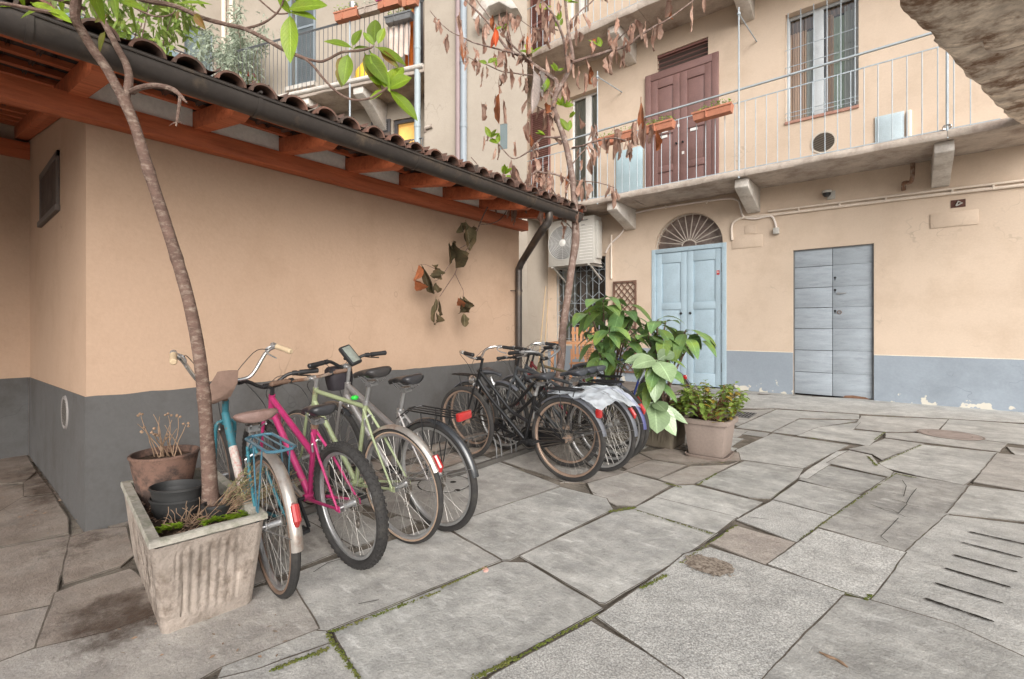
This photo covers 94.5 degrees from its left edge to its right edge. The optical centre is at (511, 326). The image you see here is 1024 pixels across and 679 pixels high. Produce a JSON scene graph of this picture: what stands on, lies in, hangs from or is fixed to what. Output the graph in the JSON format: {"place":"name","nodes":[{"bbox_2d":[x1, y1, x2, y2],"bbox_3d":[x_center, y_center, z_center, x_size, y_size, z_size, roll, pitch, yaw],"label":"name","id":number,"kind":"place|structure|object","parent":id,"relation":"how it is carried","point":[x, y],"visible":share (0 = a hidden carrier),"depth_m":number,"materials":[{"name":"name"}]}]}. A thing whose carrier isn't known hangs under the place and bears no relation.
{"place":"outdoors","nodes":[
{"label":"outdoors","id":0,"kind":"place"},
{"bbox_2d":[349,1,357,6],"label":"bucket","id":1,"kind":"object","parent":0,"point":[351,3],"visible":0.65,"depth_m":11.18,"materials":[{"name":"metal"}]},
{"bbox_2d":[0,377,1023,678],"bbox_3d":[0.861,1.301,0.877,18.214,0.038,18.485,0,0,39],"label":"paving","id":2,"kind":"structure","parent":0,"point":[786,599],"depth_m":2.45,"materials":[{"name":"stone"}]},
{"bbox_2d":[121,468,267,633],"bbox_3d":[-1.658,1.075,2.420,0.442,0.422,1.052,0,0,-44],"label":"concrete planter","id":3,"kind":"object","parent":2,"relation":"on","point":[198,574],"visible":0.78,"depth_m":2.08,"materials":[{"name":"concrete"}]},
{"bbox_2d":[127,412,199,507],"bbox_3d":[-1.893,0.716,2.583,0.321,0.478,0.321,0,0,39],"label":"terracotta pot","id":4,"kind":"object","parent":3,"relation":"on","point":[154,465],"visible":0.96,"depth_m":2.51,"materials":[{"name":"ceramic"}]},
{"bbox_2d":[154,522,183,533],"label":"moss","id":5,"kind":"object","parent":3,"relation":"on","point":[179,525],"visible":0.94,"depth_m":2.13,"materials":[{"name":"green plant"}]},
{"bbox_2d":[148,496,200,519],"bbox_3d":[-1.671,0.892,2.363,0.254,0.089,0.186,0,0,2],"label":"oval pot","id":6,"kind":"object","parent":3,"relation":"on","point":[159,510],"visible":0.55,"depth_m":2.29,"materials":[{"name":"black plastic"}]},
{"bbox_2d":[148,479,201,502],"bbox_3d":[-1.671,0.837,2.363,0.254,0.089,0.186,0,0,2],"label":"oval pot","id":7,"kind":"object","parent":6,"relation":"on","point":[178,490],"visible":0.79,"depth_m":2.33,"materials":[{"name":"black plastic"}]},
{"bbox_2d":[142,479,232,536],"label":"bark chips","id":8,"kind":"object","parent":3,"relation":"on","point":[163,521],"visible":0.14,"depth_m":2.25,"materials":[{"name":"brown wood"}]},
{"bbox_2d":[164,494,242,531],"bbox_3d":[-1.470,0.929,2.241,0.317,0.224,0.356,0,0,39],"label":"dry straw","id":9,"kind":"object","parent":3,"relation":"on","point":[192,520],"visible":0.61,"depth_m":2.23,"materials":[{"name":"beige plant"}]},
{"bbox_2d":[197,518,214,525],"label":"moss","id":10,"kind":"object","parent":3,"relation":"in","point":[206,522],"visible":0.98,"depth_m":2.19,"materials":[{"name":"green plant"}]},
{"bbox_2d":[0,0,417,514],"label":"magnolia tree","id":11,"kind":"object","parent":3,"relation":"in","point":[377,72],"visible":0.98,"depth_m":2.18,"materials":[{"name":"brown plant"}]},
{"bbox_2d":[210,514,229,521],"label":"moss","id":12,"kind":"object","parent":3,"relation":"on","point":[216,517],"visible":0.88,"depth_m":2.23,"materials":[{"name":"green plant"}]},
{"bbox_2d":[213,510,249,521],"bbox_3d":[-1.313,0.905,2.257,0.164,0.018,0.125,0,0,-3],"label":"moss","id":13,"kind":"object","parent":3,"relation":"on","point":[237,515],"visible":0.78,"depth_m":2.25,"materials":[{"name":"green plant"}]},
{"bbox_2d":[200,449,304,522],"bbox_3d":[-1.302,0.811,2.403,0.459,0.354,0.349,0,0,-22],"label":"dried plant","id":14,"kind":"object","parent":3,"relation":"on","point":[226,503],"visible":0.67,"depth_m":2.32,"materials":[{"name":"brown plant"}]},
{"bbox_2d":[169,342,303,598],"bbox_3d":[-1.476,0.697,2.630,0.631,1.169,1.725,-4,3,-43],"label":"bicycle","id":15,"kind":"object","parent":2,"relation":"on","point":[288,520],"visible":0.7,"depth_m":2.31,"materials":[{"name":"teal paint"}]},
{"bbox_2d":[210,370,237,403],"bbox_3d":[-1.675,0.352,2.733,0.180,0.196,0.026,0,0,0],"label":"paper bag","id":16,"kind":"object","parent":15,"relation":"hanging from","point":[223,384],"visible":0.78,"depth_m":2.72,"materials":[{"name":"beige paper"}]},
{"bbox_2d":[45,0,526,386],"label":"back wing","id":17,"kind":"structure","parent":2,"relation":"on","point":[444,93],"depth_m":10.71,"materials":[{"name":"beige paint"}]},
{"bbox_2d":[46,0,204,55],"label":"leafy shrub","id":18,"kind":"object","parent":17,"relation":"on","point":[166,30],"visible":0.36,"depth_m":6.68,"materials":[{"name":"green plant"}]},
{"bbox_2d":[184,27,211,75],"bbox_3d":[-9.262,-7.359,13.957,0.070,2.786,0.747,0,0,39],"label":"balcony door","id":19,"kind":"structure","parent":17,"relation":"in","point":[186,42],"depth_m":13.89,"materials":[{"name":"grey glass"}]},
{"bbox_2d":[187,0,273,83],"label":"olive shrub","id":20,"kind":"object","parent":17,"relation":"on","point":[230,49],"visible":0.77,"depth_m":12.72,"materials":[{"name":"green plant"}]},
{"bbox_2d":[239,71,258,83],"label":"potted plant","id":21,"kind":"object","parent":17,"relation":"on","point":[250,77],"visible":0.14,"depth_m":12.92,"materials":[{"name":"green plant"}]},
{"bbox_2d":[333,2,360,24],"bbox_3d":[-3.928,-7.486,11.307,0.735,0.338,0.315,0,0,14],"label":"flower box","id":22,"kind":"object","parent":17,"relation":"attached to","point":[344,15],"visible":0.93,"depth_m":11.26,"materials":[{"name":"ceramic"}]},
{"bbox_2d":[354,62,366,77],"bbox_3d":[-3.572,-6.206,11.594,0.680,0.560,0.544,0,0,39],"label":"yellow bag","id":23,"kind":"object","parent":17,"relation":"on","point":[361,71],"visible":0.13,"depth_m":11.36,"materials":[{"name":"plastic"}]},
{"bbox_2d":[357,1,380,17],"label":"flower box","id":24,"kind":"object","parent":17,"relation":"attached to","point":[366,10],"visible":0.89,"depth_m":11.04,"materials":[{"name":"concrete"}]},
{"bbox_2d":[375,0,401,12],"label":"flower box","id":25,"kind":"object","parent":17,"relation":"attached to","point":[385,5],"visible":0.96,"depth_m":10.86,"materials":[{"name":"ceramic"}]},
{"bbox_2d":[383,5,412,26],"bbox_3d":[-2.585,-7.131,10.884,0.777,0.288,0.317,0,0,17],"label":"flower box","id":26,"kind":"object","parent":17,"relation":"attached to","point":[400,17],"visible":1,"depth_m":10.82,"materials":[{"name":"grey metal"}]},
{"bbox_2d":[387,22,409,56],"bbox_3d":[-2.647,-6.618,10.995,0.628,0.904,0.060,0,0,20],"label":"hanging blanket","id":27,"kind":"object","parent":17,"relation":"hanging from","point":[400,39],"visible":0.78,"depth_m":10.97,"materials":[{"name":"fabric"}]},
{"bbox_2d":[394,118,413,142],"bbox_3d":[-2.686,-4.665,12.188,0.717,1.281,0.357,0,0,39],"label":"lit window","id":28,"kind":"structure","parent":17,"relation":"in","point":[405,127],"depth_m":12.24,"materials":[{"name":"yellow glass"}]},
{"bbox_2d":[405,9,412,66],"bbox_3d":[-2.384,-6.996,11.367,0.391,2.140,0.339,0,0,39],"label":"folded parasol","id":29,"kind":"object","parent":17,"relation":"on","point":[410,48],"visible":0.1,"depth_m":11.21,"materials":[{"name":"orange fabric"}]},
{"bbox_2d":[401,0,418,9],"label":"flower box","id":30,"kind":"object","parent":17,"relation":"attached to","point":[410,4],"visible":0.98,"depth_m":10.67,"materials":[{"name":"ceramic"}]},
{"bbox_2d":[421,2,422,62],"bbox_3d":[-2.336,-7.126,12.064,0.297,2.280,0.040,0,0,20],"label":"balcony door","id":31,"kind":"structure","parent":17,"relation":"in","point":[421,2],"depth_m":12.02,"materials":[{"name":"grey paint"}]},
{"bbox_2d":[498,121,506,149],"bbox_3d":[-0.199,-4.040,10.019,0.213,0.590,0.011,0,0,20],"label":"small window","id":32,"kind":"structure","parent":17,"relation":"in","point":[502,127],"depth_m":10.02,"materials":[{"name":"grey glass"}]},
{"bbox_2d":[0,0,586,531],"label":"outbuilding","id":33,"kind":"structure","parent":2,"relation":"on","point":[312,236],"depth_m":3.70,"materials":[{"name":"paint"}]},
{"bbox_2d":[37,150,59,227],"bbox_3d":[-3.814,-1.107,3.890,0.994,0.463,0.030,0,0,39],"label":"vent window","id":34,"kind":"structure","parent":33,"relation":"in","point":[49,178],"depth_m":3.82,"materials":[{"name":"black metal"}]},
{"bbox_2d":[413,207,506,326],"bbox_3d":[-0.461,-0.803,5.266,0.277,1.618,1.570,0,0,39],"label":"hanging twig","id":35,"kind":"object","parent":33,"relation":"hanging from","point":[461,259],"visible":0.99,"depth_m":5.05,"materials":[{"name":"brown plant"}]},
{"bbox_2d":[237,368,388,569],"bbox_3d":[-1.275,0.797,2.845,1.716,0.979,0.637,0,5,41],"label":"bicycle","id":36,"kind":"object","parent":2,"relation":"on","point":[318,496],"visible":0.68,"depth_m":2.62,"materials":[{"name":"paint"}]},
{"bbox_2d":[260,460,399,516],"bbox_3d":[-1.536,1.161,3.462,0.515,0.253,1.500,0,0,39],"label":"floor rack","id":37,"kind":"object","parent":2,"relation":"on","point":[310,509],"visible":0.08,"depth_m":3.48,"materials":[{"name":"metal"}]},
{"bbox_2d":[269,366,443,543],"bbox_3d":[-1.074,0.762,3.074,1.725,1.044,0.596,0,5,36],"label":"bicycle","id":38,"kind":"object","parent":2,"relation":"on","point":[433,462],"visible":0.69,"depth_m":2.86,"materials":[{"name":"green paint"}]},
{"bbox_2d":[324,364,352,390],"bbox_3d":[-1.270,0.374,3.469,0.140,0.184,0.193,0,0,39],"label":"handlebar bag","id":39,"kind":"object","parent":38,"relation":"hanging from","point":[335,382],"visible":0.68,"depth_m":3.40,"materials":[{"name":"black fabric"}]},
{"bbox_2d":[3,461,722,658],"bbox_3d":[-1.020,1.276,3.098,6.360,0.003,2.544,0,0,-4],"label":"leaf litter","id":40,"kind":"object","parent":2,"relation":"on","point":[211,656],"visible":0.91,"depth_m":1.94,"materials":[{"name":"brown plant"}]},
{"bbox_2d":[307,351,478,531],"bbox_3d":[-0.914,0.748,3.271,1.792,1.073,0.637,0,6,38],"label":"bicycle","id":41,"kind":"object","parent":2,"relation":"on","point":[450,434],"visible":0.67,"depth_m":3.02,"materials":[{"name":"silver metal"}]},
{"bbox_2d":[338,344,361,366],"bbox_3d":[-1.176,0.212,3.443,0.148,0.156,0.095,0,0,12],"label":"phone holder","id":42,"kind":"object","parent":41,"relation":"attached to","point":[349,354],"visible":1,"depth_m":3.42,"materials":[{"name":"black plastic"}]},
{"bbox_2d":[342,345,359,361],"bbox_3d":[-1.165,0.200,3.433,0.111,0.120,0.065,0,0,12],"label":"clear window","id":43,"kind":"structure","parent":42,"relation":"in","point":[348,350],"depth_m":3.43,"materials":[{"name":"glass"}]},
{"bbox_2d":[417,476,468,492],"bbox_3d":[-0.548,1.293,3.852,0.442,0.033,0.436,0,0,39],"label":"drain lid","id":44,"kind":"object","parent":2,"relation":"on","point":[455,485],"visible":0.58,"depth_m":3.80,"materials":[{"name":"metal"}]},
{"bbox_2d":[405,416,575,477],"bbox_3d":[-0.131,1.161,4.961,0.645,0.254,2.000,0,0,39],"label":"floor rack","id":45,"kind":"object","parent":2,"relation":"on","point":[501,458],"visible":0.45,"depth_m":4.58,"materials":[{"name":"metal"}]},
{"bbox_2d":[447,345,598,466],"bbox_3d":[0.021,0.741,4.654,1.862,1.084,0.614,0,3,38],"label":"bicycle","id":46,"kind":"object","parent":2,"relation":"on","point":[503,425],"visible":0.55,"depth_m":4.59,"materials":[{"name":"black paint"}]},
{"bbox_2d":[440,345,606,481],"bbox_3d":[-0.001,0.741,4.243,1.854,1.084,0.615,0,3,38],"label":"bicycle","id":47,"kind":"object","parent":2,"relation":"on","point":[535,437],"visible":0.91,"depth_m":4.06,"materials":[{"name":"black paint"}]},
{"bbox_2d":[549,384,640,409],"bbox_3d":[0.689,0.595,3.936,0.584,0.195,0.559,0,0,39],"label":"plastic sheet","id":48,"kind":"object","parent":47,"relation":"on","point":[600,397],"visible":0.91,"depth_m":3.82,"materials":[{"name":"white plastic"}]},
{"bbox_2d":[538,286,545,361],"bbox_3d":[0.687,0.178,11.061,0.040,2.249,0.382,0,0,39],"label":"bamboo cane","id":49,"kind":"object","parent":2,"relation":"on","point":[542,323],"visible":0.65,"depth_m":11.08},
{"bbox_2d":[541,299,548,380],"bbox_3d":[0.770,0.330,11.041,0.039,1.947,0.388,0,0,27],"label":"bamboo cane","id":50,"kind":"object","parent":2,"relation":"on","point":[546,329],"visible":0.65,"depth_m":11.08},
{"bbox_2d":[478,353,637,471],"bbox_3d":[0.338,0.780,4.546,1.862,1.006,0.596,0,3,41],"label":"bicycle","id":51,"kind":"object","parent":2,"relation":"on","point":[629,414],"visible":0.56,"depth_m":4.34,"materials":[{"name":"grey paint"}]},
{"bbox_2d":[487,341,646,462],"bbox_3d":[0.450,0.731,4.768,1.862,1.103,0.615,0,3,37],"label":"bicycle","id":52,"kind":"object","parent":2,"relation":"on","point":[641,420],"visible":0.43,"depth_m":4.50,"materials":[{"name":"grey paint"}]},
{"bbox_2d":[494,344,641,449],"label":"bicycle","id":53,"kind":"object","parent":2,"relation":"on","point":[616,447],"visible":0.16,"depth_m":4.98,"materials":[{"name":"red paint"}]},
{"bbox_2d":[551,341,592,385],"bbox_3d":[1.253,0.815,9.964,0.840,0.970,0.500,0,0,22],"label":"side table","id":54,"kind":"object","parent":2,"relation":"on","point":[567,342],"visible":0.38,"depth_m":9.89,"materials":[{"name":"orange wood"}]},
{"bbox_2d":[503,348,649,456],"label":"bicycle","id":55,"kind":"object","parent":2,"relation":"on","point":[600,368],"visible":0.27,"depth_m":4.68,"materials":[{"name":"green paint"}]},
{"bbox_2d":[569,327,595,378],"bbox_3d":[1.581,0.666,10.600,0.570,1.294,0.480,0,0,14],"label":"slatted chair","id":56,"kind":"object","parent":2,"relation":"on","point":[572,351],"visible":0.39,"depth_m":10.74,"materials":[{"name":"orange wood"}]},
{"bbox_2d":[269,432,920,678],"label":"moss","id":57,"kind":"object","parent":2,"relation":"on","point":[508,660],"visible":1,"depth_m":1.99,"materials":[{"name":"green plant"}]},
{"bbox_2d":[315,459,921,603],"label":"paving cracks","id":58,"kind":"object","parent":2,"relation":"on","point":[753,517],"visible":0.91,"depth_m":3.32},
{"bbox_2d":[563,341,692,408],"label":"bicycle","id":59,"kind":"object","parent":2,"relation":"on","point":[642,380],"visible":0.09,"depth_m":6.66,"materials":[{"name":"blue paint"}]},
{"bbox_2d":[583,398,687,448],"bbox_3d":[1.373,1.060,5.421,1.162,0.452,0.472,0,0,39],"label":"concrete planter","id":60,"kind":"object","parent":2,"relation":"on","point":[664,438],"visible":0.17,"depth_m":5.06,"materials":[{"name":"concrete"}]},
{"bbox_2d":[430,0,705,385],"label":"withered magnolia","id":61,"kind":"object","parent":60,"relation":"in","point":[541,82],"visible":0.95,"depth_m":5.67,"materials":[{"name":"brown plant"}]},
{"bbox_2d":[566,295,655,385],"bbox_3d":[1.079,0.282,5.131,0.872,1.212,1.079,0,0,39],"label":"broadleaf plant","id":62,"kind":"object","parent":60,"relation":"in","point":[620,323],"visible":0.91,"depth_m":5.04,"materials":[{"name":"green plant"}]},
{"bbox_2d":[625,349,687,435],"bbox_3d":[1.503,0.624,4.682,0.491,0.810,0.968,0,0,39],"label":"overhanging plant","id":63,"kind":"object","parent":60,"relation":"in","point":[662,415],"visible":0.91,"depth_m":4.45,"materials":[{"name":"green plant"}]},
{"bbox_2d":[616,315,716,409],"bbox_3d":[1.557,0.390,4.862,0.948,0.998,1.171,0,0,39],"label":"broadleaf plant","id":64,"kind":"object","parent":60,"relation":"in","point":[675,341],"visible":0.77,"depth_m":4.72,"materials":[{"name":"green plant"}]},
{"bbox_2d":[682,554,734,576],"bbox_3d":[1.054,1.279,2.537,0.270,0.006,0.225,0,0,39],"label":"grit patch","id":65,"kind":"object","parent":2,"relation":"on","point":[709,565],"visible":1,"depth_m":2.53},
{"bbox_2d":[683,412,738,461],"bbox_3d":[1.971,1.093,4.723,0.464,0.385,0.464,0,0,38],"label":"square pot","id":66,"kind":"object","parent":2,"relation":"on","point":[708,439],"visible":0.82,"depth_m":4.57,"materials":[{"name":"beige plastic"}]},
{"bbox_2d":[669,379,750,422],"bbox_3d":[1.971,0.742,4.734,0.773,0.394,0.736,0,0,20],"label":"hydrangea","id":67,"kind":"object","parent":66,"relation":"on","point":[705,405],"visible":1,"depth_m":4.60,"materials":[{"name":"green plant"}]},
{"bbox_2d":[725,411,756,417],"bbox_3d":[3.272,1.282,6.911,0.454,0.024,0.456,0,0,39],"label":"floor grate","id":68,"kind":"object","parent":2,"relation":"on","point":[745,415],"visible":0.41,"depth_m":6.82,"materials":[{"name":"grey metal"}]},
{"bbox_2d":[527,0,1023,411],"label":"courtyard house","id":69,"kind":"structure","parent":2,"relation":"on","point":[918,301],"depth_m":8.85,"materials":[{"name":"beige paint"}]},
{"bbox_2d":[548,215,601,282],"bbox_3d":[1.607,-1.851,11.595,1.345,1.468,0.639,0,0,39],"label":"air conditioner","id":70,"kind":"object","parent":69,"relation":"attached to","point":[590,246],"visible":0.88,"depth_m":11.23,"materials":[{"name":"white metal"}]},
{"bbox_2d":[571,0,588,18],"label":"top floor window","id":71,"kind":"structure","parent":69,"relation":"in","point":[581,4],"depth_m":12.11,"materials":[{"name":"white paint"}]},
{"bbox_2d":[557,256,605,340],"bbox_3d":[1.811,-0.669,12.048,1.446,2.083,0.261,0,0,39],"label":"barred window","id":72,"kind":"structure","parent":69,"relation":"in","point":[586,284],"depth_m":12.05,"materials":[{"name":"paint"}]},
{"bbox_2d":[573,92,596,201],"bbox_3d":[1.922,-4.339,12.036,0.812,3.018,0.140,0,0,39],"label":"french window","id":73,"kind":"structure","parent":69,"relation":"in","point":[585,107],"depth_m":12.10,"materials":[{"name":"white paint"}]},
{"bbox_2d":[597,126,636,146],"bbox_3d":[2.175,-4.038,10.015,0.926,0.307,0.399,0,0,39],"label":"flower box","id":74,"kind":"object","parent":69,"relation":"attached to","point":[626,134],"visible":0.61,"depth_m":9.93,"materials":[{"name":"ceramic"}]},
{"bbox_2d":[613,280,636,372],"bbox_3d":[2.643,0.012,11.114,0.585,2.151,0.030,0,0,39],"label":"wooden trellis","id":75,"kind":"object","parent":69,"relation":"attached to","point":[634,282],"visible":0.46,"depth_m":11.04,"materials":[{"name":"brown wood"}]},
{"bbox_2d":[646,114,675,134],"bbox_3d":[2.918,-4.016,9.425,0.664,0.285,0.366,0,0,39],"label":"flower box","id":76,"kind":"object","parent":69,"relation":"attached to","point":[667,124],"visible":0.9,"depth_m":9.31,"materials":[{"name":"ceramic"}]},
{"bbox_2d":[645,51,718,186],"bbox_3d":[3.647,-4.253,10.273,1.586,2.846,0.095,0,0,39],"label":"brown door","id":77,"kind":"structure","parent":69,"relation":"in","point":[697,79],"depth_m":10.23,"materials":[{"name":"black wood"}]},
{"bbox_2d":[652,242,726,386],"bbox_3d":[3.820,-0.211,10.266,1.597,3.022,0.145,0,0,39],"label":"arched door","id":78,"kind":"structure","parent":69,"relation":"in","point":[689,283],"depth_m":10.12,"materials":[{"name":"blue paint"}]},
{"bbox_2d":[691,98,737,122],"bbox_3d":[3.741,-4.017,8.768,0.782,0.292,0.311,0,0,39],"label":"flower box","id":79,"kind":"object","parent":69,"relation":"attached to","point":[715,111],"visible":1,"depth_m":8.70,"materials":[{"name":"ceramic"}]},
{"bbox_2d":[605,179,1023,278],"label":"wall conduits","id":80,"kind":"object","parent":69,"relation":"attached to","point":[776,228],"depth_m":8.42,"materials":[{"name":"beige metal"}]},
{"bbox_2d":[785,0,858,124],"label":"barred upper window","id":81,"kind":"structure","parent":69,"relation":"in","point":[829,32],"depth_m":8.80,"materials":[{"name":"grey paint"}]},
{"bbox_2d":[821,189,834,199],"bbox_3d":[5.692,-2.370,8.541,0.230,0.150,0.160,0,0,-31],"label":"security camera","id":82,"kind":"object","parent":69,"relation":"attached to","point":[829,194],"visible":1,"depth_m":8.52,"materials":[{"name":"white plastic"}]},
{"bbox_2d":[793,244,873,399],"bbox_3d":[5.839,-0.085,8.636,1.217,2.770,0.161,0,0,39],"label":"plank door","id":83,"kind":"structure","parent":69,"relation":"in","point":[833,287],"depth_m":8.59,"materials":[{"name":"grey metal"}]},
{"bbox_2d":[900,0,1023,123],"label":"stone gallery","id":84,"kind":"object","parent":69,"relation":"attached to","point":[981,42],"visible":1,"depth_m":4.25,"materials":[{"name":"stone"}]},
{"bbox_2d":[819,651,847,667],"bbox_3d":[1.237,1.278,1.820,0.017,0.010,0.100,0,0,-34],"label":"fallen twig","id":85,"kind":"object","parent":2,"relation":"on","point":[834,658],"visible":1,"depth_m":1.82,"materials":[{"name":"brown wood"}]},
{"bbox_2d":[917,429,985,440],"bbox_3d":[5.170,1.284,5.593,0.600,0.013,0.600,0,0,39],"label":"manhole cover","id":86,"kind":"object","parent":2,"relation":"on","point":[950,434],"visible":1,"depth_m":5.59,"materials":[{"name":"metal"}]},
{"bbox_2d":[925,531,1023,621],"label":"slotted drain","id":87,"kind":"object","parent":2,"relation":"on","point":[976,577],"visible":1,"depth_m":2.40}
]}

